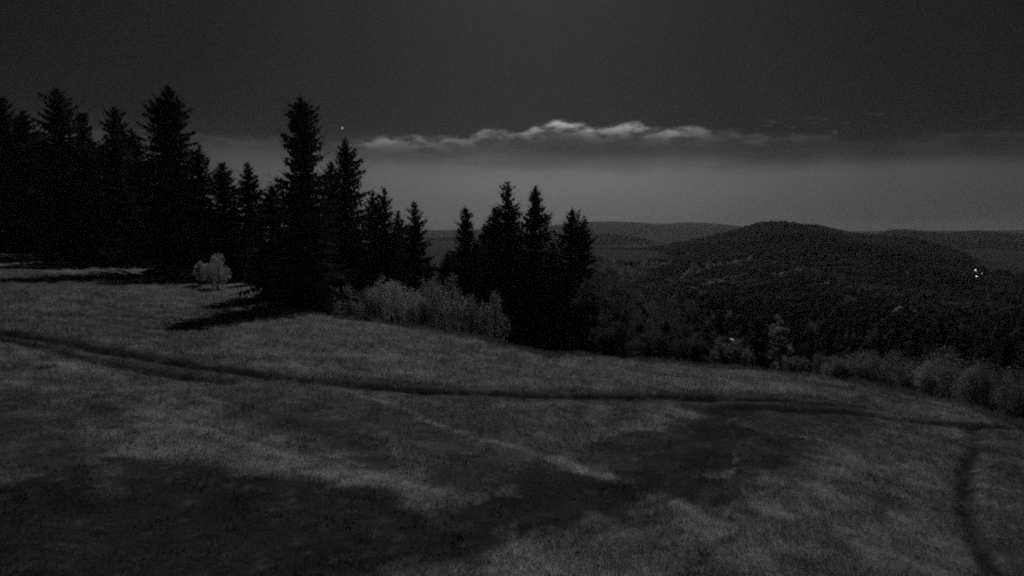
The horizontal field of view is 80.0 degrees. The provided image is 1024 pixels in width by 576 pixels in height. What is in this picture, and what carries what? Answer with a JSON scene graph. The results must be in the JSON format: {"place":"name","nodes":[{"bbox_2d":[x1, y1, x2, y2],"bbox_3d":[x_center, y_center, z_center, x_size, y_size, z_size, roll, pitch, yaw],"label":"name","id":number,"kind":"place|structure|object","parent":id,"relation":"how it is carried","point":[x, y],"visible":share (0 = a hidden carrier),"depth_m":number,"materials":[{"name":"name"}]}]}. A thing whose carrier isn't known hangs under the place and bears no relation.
{"place":"outdoors","nodes":[
{"label":"outdoors","id":0,"kind":"place"},
{"bbox_2d":[0,239,1023,575],"bbox_3d":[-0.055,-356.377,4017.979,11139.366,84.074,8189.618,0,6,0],"label":"ground","id":1,"kind":"structure","parent":0,"point":[762,405],"depth_m":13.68,"materials":[{"name":"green plant"}]},
{"bbox_2d":[0,110,59,254],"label":"spruce tree","id":2,"kind":"object","parent":1,"relation":"on","point":[21,123],"visible":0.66,"depth_m":74.45,"materials":[{"name":"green plant"}]},
{"bbox_2d":[0,96,68,251],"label":"spruce tree","id":3,"kind":"object","parent":1,"relation":"on","point":[5,122],"visible":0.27,"depth_m":76.21,"materials":[{"name":"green plant"}]},
{"bbox_2d":[1,87,138,262],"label":"spruce tree","id":4,"kind":"object","parent":1,"relation":"on","point":[58,190],"visible":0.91,"depth_m":68.34,"materials":[{"name":"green plant"}]},
{"bbox_2d":[52,110,112,262],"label":"spruce tree","id":5,"kind":"object","parent":1,"relation":"on","point":[92,175],"visible":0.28,"depth_m":70.70,"materials":[{"name":"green plant"}]},
{"bbox_2d":[67,103,156,268],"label":"spruce tree","id":6,"kind":"object","parent":1,"relation":"on","point":[116,131],"visible":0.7,"depth_m":66.59,"materials":[{"name":"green plant"}]},
{"bbox_2d":[93,129,163,265],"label":"spruce tree","id":7,"kind":"object","parent":1,"relation":"on","point":[134,146],"visible":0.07,"depth_m":72.51,"materials":[{"name":"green plant"}]},
{"bbox_2d":[90,85,238,275],"bbox_3d":[-34.281,-9.945,61.417,14.809,20.715,14.594,0,6,0],"label":"spruce tree","id":8,"kind":"object","parent":1,"relation":"on","point":[170,146],"visible":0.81,"depth_m":60.20,"materials":[{"name":"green plant"}]},
{"bbox_2d":[193,260,205,285],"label":"bush","id":9,"kind":"object","parent":1,"relation":"on","point":[198,268],"visible":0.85,"depth_m":51.03,"materials":[{"name":"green plant"}]},
{"bbox_2d":[154,144,246,280],"bbox_3d":[-30.198,-6.732,59.361,7.945,14.709,7.354,0,6,0],"label":"spruce tree","id":10,"kind":"object","parent":1,"relation":"on","point":[203,235],"visible":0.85,"depth_m":59.04,"materials":[{"name":"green plant"}]},
{"bbox_2d":[201,254,231,288],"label":"bush","id":11,"kind":"object","parent":1,"relation":"on","point":[213,272],"visible":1,"depth_m":49.97,"materials":[{"name":"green plant"}]},
{"bbox_2d":[195,160,259,280],"bbox_3d":[-28.247,-6.347,61.212,7.677,12.847,8.417,0,6,0],"label":"spruce tree","id":12,"kind":"object","parent":1,"relation":"on","point":[224,195],"visible":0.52,"depth_m":61.14,"materials":[{"name":"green plant"}]},
{"bbox_2d":[228,162,266,282],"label":"spruce tree","id":13,"kind":"object","parent":1,"relation":"on","point":[250,199],"visible":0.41,"depth_m":63.01,"materials":[{"name":"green plant"}]},
{"bbox_2d":[239,235,257,284],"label":"spruce tree","id":14,"kind":"object","parent":1,"relation":"on","point":[251,245],"visible":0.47,"depth_m":55.86,"materials":[{"name":"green plant"}]},
{"bbox_2d":[230,184,325,310],"bbox_3d":[-17.792,-3.028,46.076,7.071,9.762,6.522,5,7,41],"label":"spruce tree","id":15,"kind":"object","parent":1,"relation":"on","point":[268,254],"visible":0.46,"depth_m":45.87,"materials":[{"name":"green plant"}]},
{"bbox_2d":[247,94,369,315],"bbox_3d":[-14.462,-5.311,43.811,7.746,16.670,7.904,3,6,31],"label":"spruce tree","id":16,"kind":"object","parent":1,"relation":"on","point":[303,239],"visible":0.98,"depth_m":42.78,"materials":[{"name":"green plant"}]},
{"bbox_2d":[326,285,338,313],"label":"bush","id":17,"kind":"object","parent":1,"relation":"on","point":[333,302],"visible":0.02,"depth_m":47.60,"materials":[{"name":"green plant"}]},
{"bbox_2d":[316,161,368,310],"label":"spruce tree","id":18,"kind":"object","parent":1,"relation":"on","point":[330,170],"visible":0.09,"depth_m":68.46,"materials":[{"name":"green plant"}]},
{"bbox_2d":[333,283,360,318],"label":"bush","id":19,"kind":"object","parent":1,"relation":"on","point":[348,308],"visible":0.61,"depth_m":46.39,"materials":[{"name":"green plant"}]},
{"bbox_2d":[355,314,372,320],"bbox_3d":[-9.151,1.886,38.192,1.409,0.505,0.898,0,6,0],"label":"earth mound","id":20,"kind":"object","parent":1,"relation":"on","point":[363,316],"visible":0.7,"depth_m":37.97,"materials":[{"name":"soil"}]},
{"bbox_2d":[351,191,380,271],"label":"spruce tree","id":21,"kind":"object","parent":1,"relation":"on","point":[371,202],"visible":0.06,"depth_m":75.23,"materials":[{"name":"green plant"}]},
{"bbox_2d":[348,285,385,318],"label":"bush","id":22,"kind":"object","parent":1,"relation":"on","point":[363,311],"visible":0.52,"depth_m":45.76,"materials":[{"name":"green plant"}]},
{"bbox_2d":[323,138,412,322],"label":"spruce tree","id":23,"kind":"object","parent":1,"relation":"on","point":[351,245],"visible":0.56,"depth_m":65.35,"materials":[{"name":"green plant"}]},
{"bbox_2d":[361,247,383,304],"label":"spruce tree","id":24,"kind":"object","parent":1,"relation":"on","point":[377,275],"visible":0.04,"depth_m":69.84,"materials":[{"name":"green plant"}]},
{"bbox_2d":[345,187,406,324],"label":"spruce tree","id":25,"kind":"object","parent":1,"relation":"on","point":[385,253],"visible":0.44,"depth_m":67.54,"materials":[{"name":"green plant"}]},
{"bbox_2d":[363,274,392,321],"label":"bush","id":26,"kind":"object","parent":1,"relation":"on","point":[382,311],"visible":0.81,"depth_m":45.48,"materials":[{"name":"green plant"}]},
{"bbox_2d":[382,211,409,290],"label":"spruce tree","id":27,"kind":"object","parent":1,"relation":"on","point":[397,223],"visible":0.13,"depth_m":71.58,"materials":[{"name":"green plant"}]},
{"bbox_2d":[384,278,421,325],"bbox_3d":[-8.056,1.831,45.607,3.106,5.202,2.770,-3,6,-28],"label":"bush","id":28,"kind":"object","parent":1,"relation":"on","point":[397,305],"visible":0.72,"depth_m":45.01,"materials":[{"name":"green plant"}]},
{"bbox_2d":[384,200,437,327],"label":"spruce tree","id":29,"kind":"object","parent":1,"relation":"on","point":[413,262],"visible":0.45,"depth_m":65.61,"materials":[{"name":"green plant"}]},
{"bbox_2d":[399,253,430,323],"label":"spruce tree","id":30,"kind":"object","parent":1,"relation":"on","point":[406,279],"visible":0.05,"depth_m":70.16,"materials":[{"name":"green plant"}]},
{"bbox_2d":[402,293,433,325],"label":"bush","id":31,"kind":"object","parent":1,"relation":"on","point":[412,311],"visible":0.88,"depth_m":43.67,"materials":[{"name":"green plant"}]},
{"bbox_2d":[421,256,438,295],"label":"spruce tree","id":32,"kind":"object","parent":1,"relation":"on","point":[433,273],"visible":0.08,"depth_m":74.02,"materials":[{"name":"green plant"}]},
{"bbox_2d":[417,277,448,329],"bbox_3d":[-5.989,1.945,45.485,2.400,5.723,2.152,2,6,15],"label":"bush","id":33,"kind":"object","parent":1,"relation":"on","point":[431,297],"visible":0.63,"depth_m":45.28,"materials":[{"name":"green plant"}]},
{"bbox_2d":[429,273,472,332],"bbox_3d":[-4.340,2.021,45.382,3.123,6.430,3.438,4,7,39],"label":"bush","id":34,"kind":"object","parent":1,"relation":"on","point":[451,310],"visible":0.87,"depth_m":44.98,"materials":[{"name":"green plant"}]},
{"bbox_2d":[428,251,475,336],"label":"spruce tree","id":35,"kind":"object","parent":1,"relation":"on","point":[445,269],"visible":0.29,"depth_m":63.78,"materials":[{"name":"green plant"}]},
{"bbox_2d":[451,293,484,334],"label":"bush","id":36,"kind":"object","parent":1,"relation":"on","point":[470,317],"visible":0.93,"depth_m":44.59,"materials":[{"name":"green plant"}]},
{"bbox_2d":[447,207,497,336],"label":"spruce tree","id":37,"kind":"object","parent":1,"relation":"on","point":[465,239],"visible":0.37,"depth_m":65.46,"materials":[{"name":"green plant"}]},
{"bbox_2d":[464,278,491,335],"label":"spruce tree","id":38,"kind":"object","parent":1,"relation":"on","point":[477,292],"visible":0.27,"depth_m":64.31,"materials":[{"name":"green plant"}]},
{"bbox_2d":[477,222,489,274],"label":"spruce tree","id":39,"kind":"object","parent":1,"relation":"on","point":[480,237],"visible":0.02,"depth_m":79.47,"materials":[{"name":"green plant"}]},
{"bbox_2d":[479,252,498,334],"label":"spruce tree","id":40,"kind":"object","parent":1,"relation":"on","point":[486,274],"visible":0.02,"depth_m":69.70,"materials":[{"name":"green plant"}]},
{"bbox_2d":[465,209,518,328],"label":"spruce tree","id":41,"kind":"object","parent":1,"relation":"on","point":[489,234],"visible":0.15,"depth_m":68.77,"materials":[{"name":"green plant"}]},
{"bbox_2d":[477,290,509,341],"bbox_3d":[-1.493,3.119,46.748,2.486,6.233,2.004,3,6,31],"label":"bush","id":42,"kind":"object","parent":1,"relation":"on","point":[489,330],"visible":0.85,"depth_m":46.49,"materials":[{"name":"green plant"}]},
{"bbox_2d":[477,181,528,343],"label":"spruce tree","id":43,"kind":"object","parent":1,"relation":"on","point":[509,253],"visible":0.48,"depth_m":65.28,"materials":[{"name":"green plant"}]},
{"bbox_2d":[489,283,518,345],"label":"spruce tree","id":44,"kind":"object","parent":1,"relation":"on","point":[504,310],"visible":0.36,"depth_m":62.34,"materials":[{"name":"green plant"}]},
{"bbox_2d":[493,238,525,323],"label":"spruce tree","id":45,"kind":"object","parent":1,"relation":"on","point":[520,245],"visible":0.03,"depth_m":69.84,"materials":[{"name":"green plant"}]},
{"bbox_2d":[493,185,571,349],"bbox_3d":[2.604,-0.143,64.397,9.601,21.473,10.115,0,6,0],"label":"spruce tree","id":46,"kind":"object","parent":1,"relation":"on","point":[536,221],"visible":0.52,"depth_m":63.50,"materials":[{"name":"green plant"}]},
{"bbox_2d":[542,240,565,328],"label":"spruce tree","id":47,"kind":"object","parent":1,"relation":"on","point":[553,245],"visible":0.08,"depth_m":65.76,"materials":[{"name":"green plant"}]},
{"bbox_2d":[538,207,601,352],"bbox_3d":[6.219,1.099,63.018,8.582,19.055,9.358,0,6,0],"label":"spruce tree","id":48,"kind":"object","parent":1,"relation":"on","point":[570,249],"visible":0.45,"depth_m":61.59,"materials":[{"name":"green plant"}]},
{"bbox_2d":[555,214,602,352],"bbox_3d":[7.163,1.636,62.810,7.017,18.427,6.383,3,6,29],"label":"spruce tree","id":49,"kind":"object","parent":1,"relation":"on","point":[586,248],"visible":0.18,"depth_m":62.27,"materials":[{"name":"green plant"}]},
{"bbox_2d":[568,273,618,355],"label":"broadleaf tree","id":50,"kind":"object","parent":1,"relation":"on","point":[596,322],"visible":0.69,"depth_m":52.16,"materials":[{"name":"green plant"}]},
{"bbox_2d":[578,269,611,353],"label":"spruce tree","id":51,"kind":"object","parent":1,"relation":"on","point":[586,313],"visible":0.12,"depth_m":62.21,"materials":[{"name":"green plant"}]},
{"bbox_2d":[585,301,617,356],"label":"spruce tree","id":52,"kind":"object","parent":1,"relation":"on","point":[605,322],"visible":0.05,"depth_m":56.45,"materials":[{"name":"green plant"}]},
{"bbox_2d":[581,253,623,323],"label":"broadleaf tree","id":53,"kind":"object","parent":1,"relation":"on","point":[609,269],"visible":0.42,"depth_m":61.57,"materials":[{"name":"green plant"}]},
{"bbox_2d":[191,264,1023,399],"bbox_3d":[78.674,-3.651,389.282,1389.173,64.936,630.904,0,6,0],"label":"valley forest","id":54,"kind":"object","parent":1,"relation":"on","point":[893,327],"visible":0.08,"depth_m":321.95,"materials":[{"name":"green plant"}]},
{"bbox_2d":[583,312,639,358],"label":"broadleaf tree","id":55,"kind":"object","parent":1,"relation":"on","point":[612,337],"visible":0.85,"depth_m":47.11,"materials":[{"name":"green plant"}]},
{"bbox_2d":[595,267,634,354],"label":"broadleaf tree","id":56,"kind":"object","parent":1,"relation":"on","point":[618,277],"visible":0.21,"depth_m":72.06,"materials":[{"name":"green plant"}]},
{"bbox_2d":[617,312,633,358],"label":"spruce tree","id":57,"kind":"object","parent":1,"relation":"on","point":[624,318],"visible":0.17,"depth_m":50.46,"materials":[{"name":"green plant"}]},
{"bbox_2d":[609,274,652,357],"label":"broadleaf tree","id":58,"kind":"object","parent":1,"relation":"on","point":[626,306],"visible":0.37,"depth_m":59.89,"materials":[{"name":"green plant"}]},
{"bbox_2d":[615,313,660,354],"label":"broadleaf tree","id":59,"kind":"object","parent":1,"relation":"on","point":[639,325],"visible":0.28,"depth_m":50.45,"materials":[{"name":"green plant"}]},
{"bbox_2d":[629,264,656,320],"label":"broadleaf tree","id":60,"kind":"object","parent":1,"relation":"on","point":[642,279],"visible":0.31,"depth_m":92.29,"materials":[{"name":"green plant"}]},
{"bbox_2d":[636,306,652,330],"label":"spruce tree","id":61,"kind":"object","parent":1,"relation":"on","point":[643,312],"visible":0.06,"depth_m":56.51,"materials":[{"name":"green plant"}]},
{"bbox_2d":[624,324,682,360],"bbox_3d":[10.467,4.903,44.620,4.452,4.448,3.907,0,6,0],"label":"bush","id":62,"kind":"object","parent":1,"relation":"on","point":[648,346],"visible":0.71,"depth_m":43.90,"materials":[{"name":"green plant"}]},
{"bbox_2d":[632,282,682,342],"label":"broadleaf tree","id":63,"kind":"object","parent":1,"relation":"on","point":[656,312],"visible":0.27,"depth_m":65.81,"materials":[{"name":"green plant"}]},
{"bbox_2d":[656,320,673,355],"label":"spruce tree","id":64,"kind":"object","parent":1,"relation":"on","point":[665,328],"visible":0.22,"depth_m":52.56,"materials":[{"name":"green plant"}]},
{"bbox_2d":[660,297,708,340],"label":"broadleaf tree","id":65,"kind":"object","parent":1,"relation":"on","point":[694,320],"visible":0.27,"depth_m":62.65,"materials":[{"name":"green plant"}]},
{"bbox_2d":[677,315,694,338],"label":"spruce tree","id":66,"kind":"object","parent":1,"relation":"on","point":[687,320],"visible":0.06,"depth_m":58.58,"materials":[{"name":"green plant"}]},
{"bbox_2d":[667,335,714,364],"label":"broadleaf tree","id":67,"kind":"object","parent":1,"relation":"on","point":[693,350],"visible":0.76,"depth_m":42.38,"materials":[{"name":"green plant"}]},
{"bbox_2d":[699,325,713,363],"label":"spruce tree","id":68,"kind":"object","parent":1,"relation":"on","point":[705,328],"visible":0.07,"depth_m":50.55,"materials":[{"name":"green plant"}]},
{"bbox_2d":[684,330,730,363],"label":"broadleaf tree","id":69,"kind":"object","parent":1,"relation":"on","point":[704,335],"visible":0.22,"depth_m":50.10,"materials":[{"name":"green plant"}]},
{"bbox_2d":[708,312,728,349],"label":"spruce tree","id":70,"kind":"object","parent":1,"relation":"on","point":[718,325],"visible":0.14,"depth_m":60.57,"materials":[{"name":"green plant"}]},
{"bbox_2d":[707,336,755,366],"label":"broadleaf tree","id":71,"kind":"object","parent":1,"relation":"on","point":[732,354],"visible":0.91,"depth_m":37.64,"materials":[{"name":"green plant"}]},
{"bbox_2d":[737,321,750,349],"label":"spruce tree","id":72,"kind":"object","parent":1,"relation":"on","point":[743,330],"visible":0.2,"depth_m":52.51,"materials":[{"name":"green plant"}]},
{"bbox_2d":[740,317,783,370],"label":"spruce tree","id":73,"kind":"object","parent":1,"relation":"on","point":[758,347],"visible":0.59,"depth_m":40.43,"materials":[{"name":"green plant"}]},
{"bbox_2d":[768,314,793,368],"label":"birch tree","id":74,"kind":"object","parent":1,"relation":"on","point":[777,350],"visible":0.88,"depth_m":46.35,"materials":[{"name":"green plant"}]},
{"bbox_2d":[784,334,802,371],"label":"spruce tree","id":75,"kind":"object","parent":1,"relation":"on","point":[793,344],"visible":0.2,"depth_m":60.79,"materials":[{"name":"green plant"}]},
{"bbox_2d":[783,355,810,373],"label":"bush","id":76,"kind":"object","parent":1,"relation":"on","point":[792,366],"visible":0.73,"depth_m":38.63,"materials":[{"name":"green plant"}]},
{"bbox_2d":[798,342,818,372],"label":"spruce tree","id":77,"kind":"object","parent":1,"relation":"on","point":[810,352],"visible":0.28,"depth_m":52.78,"materials":[{"name":"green plant"}]},
{"bbox_2d":[811,352,836,376],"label":"bush","id":78,"kind":"object","parent":1,"relation":"on","point":[819,361],"visible":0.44,"depth_m":38.89,"materials":[{"name":"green plant"}]},
{"bbox_2d":[820,330,839,361],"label":"spruce tree","id":79,"kind":"object","parent":1,"relation":"on","point":[828,347],"visible":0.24,"depth_m":62.75,"materials":[{"name":"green plant"}]},
{"bbox_2d":[819,354,853,380],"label":"bush","id":80,"kind":"object","parent":1,"relation":"on","point":[831,370],"visible":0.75,"depth_m":36.16,"materials":[{"name":"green plant"}]},
{"bbox_2d":[839,338,861,378],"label":"spruce tree","id":81,"kind":"object","parent":1,"relation":"on","point":[853,344],"visible":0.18,"depth_m":58.76,"materials":[{"name":"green plant"}]},
{"bbox_2d":[839,349,877,382],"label":"bush","id":82,"kind":"object","parent":1,"relation":"on","point":[856,368],"visible":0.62,"depth_m":36.38,"materials":[{"name":"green plant"}]},
{"bbox_2d":[863,331,893,384],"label":"spruce tree","id":83,"kind":"object","parent":1,"relation":"on","point":[878,345],"visible":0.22,"depth_m":66.77,"materials":[{"name":"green plant"}]},
{"bbox_2d":[854,348,909,386],"bbox_3d":[22.178,5.380,36.762,3.287,3.833,2.551,-5,7,-40],"label":"bush","id":84,"kind":"object","parent":1,"relation":"on","point":[885,365],"visible":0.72,"depth_m":36.52,"materials":[{"name":"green plant"}]},
{"bbox_2d":[884,337,909,387],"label":"spruce tree","id":85,"kind":"object","parent":1,"relation":"on","point":[901,346],"visible":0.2,"depth_m":60.81,"materials":[{"name":"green plant"}]},
{"bbox_2d":[890,361,923,392],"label":"bush","id":86,"kind":"object","parent":1,"relation":"on","point":[906,371],"visible":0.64,"depth_m":33.63,"materials":[{"name":"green plant"}]},
{"bbox_2d":[903,327,929,395],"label":"spruce tree","id":87,"kind":"object","parent":1,"relation":"on","point":[914,347],"visible":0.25,"depth_m":66.77,"materials":[{"name":"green plant"}]},
{"bbox_2d":[909,361,940,396],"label":"bush","id":88,"kind":"object","parent":1,"relation":"on","point":[923,382],"visible":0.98,"depth_m":31.88,"materials":[{"name":"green plant"}]},
{"bbox_2d":[921,320,958,399],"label":"spruce tree","id":89,"kind":"object","parent":1,"relation":"on","point":[941,334],"visible":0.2,"depth_m":70.88,"materials":[{"name":"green plant"}]},
{"bbox_2d":[903,344,984,399],"bbox_3d":[25.443,5.543,35.911,3.694,4.662,3.817,-1,6,-14],"label":"bush","id":90,"kind":"object","parent":1,"relation":"on","point":[948,377],"visible":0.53,"depth_m":35.41,"materials":[{"name":"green plant"}]},
{"bbox_2d":[943,329,977,402],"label":"spruce tree","id":91,"kind":"object","parent":1,"relation":"on","point":[963,348],"visible":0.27,"depth_m":60.75,"materials":[{"name":"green plant"}]},
{"bbox_2d":[949,363,986,404],"bbox_3d":[24.385,5.703,32.606,1.625,3.391,2.381,5,7,39],"label":"bush","id":92,"kind":"object","parent":1,"relation":"on","point":[969,382],"visible":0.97,"depth_m":32.25,"materials":[{"name":"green plant"}]},
{"bbox_2d":[972,341,1002,414],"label":"spruce tree","id":93,"kind":"object","parent":1,"relation":"on","point":[987,350],"visible":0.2,"depth_m":52.71,"materials":[{"name":"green plant"}]},
{"bbox_2d":[956,359,1023,414],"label":"bush","id":94,"kind":"object","parent":1,"relation":"on","point":[989,383],"visible":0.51,"depth_m":32.32,"materials":[{"name":"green plant"}]},
{"bbox_2d":[974,333,1019,414],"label":"spruce tree","id":95,"kind":"object","parent":1,"relation":"on","point":[1004,351],"visible":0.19,"depth_m":56.77,"materials":[{"name":"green plant"}]},
{"bbox_2d":[988,363,1023,419],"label":"bush","id":96,"kind":"object","parent":1,"relation":"on","point":[1014,395],"visible":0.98,"depth_m":29.37,"materials":[{"name":"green plant"}]},
{"bbox_2d":[1005,348,1023,417],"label":"spruce tree","id":97,"kind":"object","parent":1,"relation":"on","point":[1020,364],"visible":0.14,"depth_m":48.96,"materials":[{"name":"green plant"}]},
{"bbox_2d":[0,0,1023,231],"label":"sky","id":98,"kind":"structure","parent":0,"point":[846,115],"materials":[{"name":"grey"}]},
{"bbox_2d":[240,279,1023,430],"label":"tall grass","id":99,"kind":"structure","parent":0,"point":[1019,422],"depth_m":31.76,"materials":[{"name":"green plant"}]},
{"bbox_2d":[266,221,1023,238],"bbox_3d":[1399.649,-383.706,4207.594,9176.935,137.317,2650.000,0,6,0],"label":"ridge","id":100,"kind":"structure","parent":0,"point":[688,230],"depth_m":3354.19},
{"bbox_2d":[589,226,1019,302],"bbox_3d":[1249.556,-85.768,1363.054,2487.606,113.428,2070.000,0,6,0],"label":"hill","id":101,"kind":"structure","parent":0,"point":[788,259],"depth_m":803.64,"materials":[{"name":"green plant"}]},
{"bbox_2d":[524,220,1023,331],"bbox_3d":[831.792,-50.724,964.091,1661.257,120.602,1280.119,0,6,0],"label":"hill forest","id":102,"kind":"object","parent":101,"relation":"on","point":[776,277],"visible":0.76,"depth_m":663.71,"materials":[{"name":"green plant"}]},
{"bbox_3d":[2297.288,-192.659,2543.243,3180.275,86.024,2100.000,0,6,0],"label":"wooded ridge","id":103,"kind":"structure","parent":0,"visible":0},
{"bbox_2d":[393,229,1023,250],"bbox_3d":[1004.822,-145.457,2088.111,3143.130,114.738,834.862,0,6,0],"label":"ridge forest","id":104,"kind":"object","parent":103,"relation":"on","point":[977,240],"visible":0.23,"depth_m":2153.95,"materials":[{"name":"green plant"}]}
]}

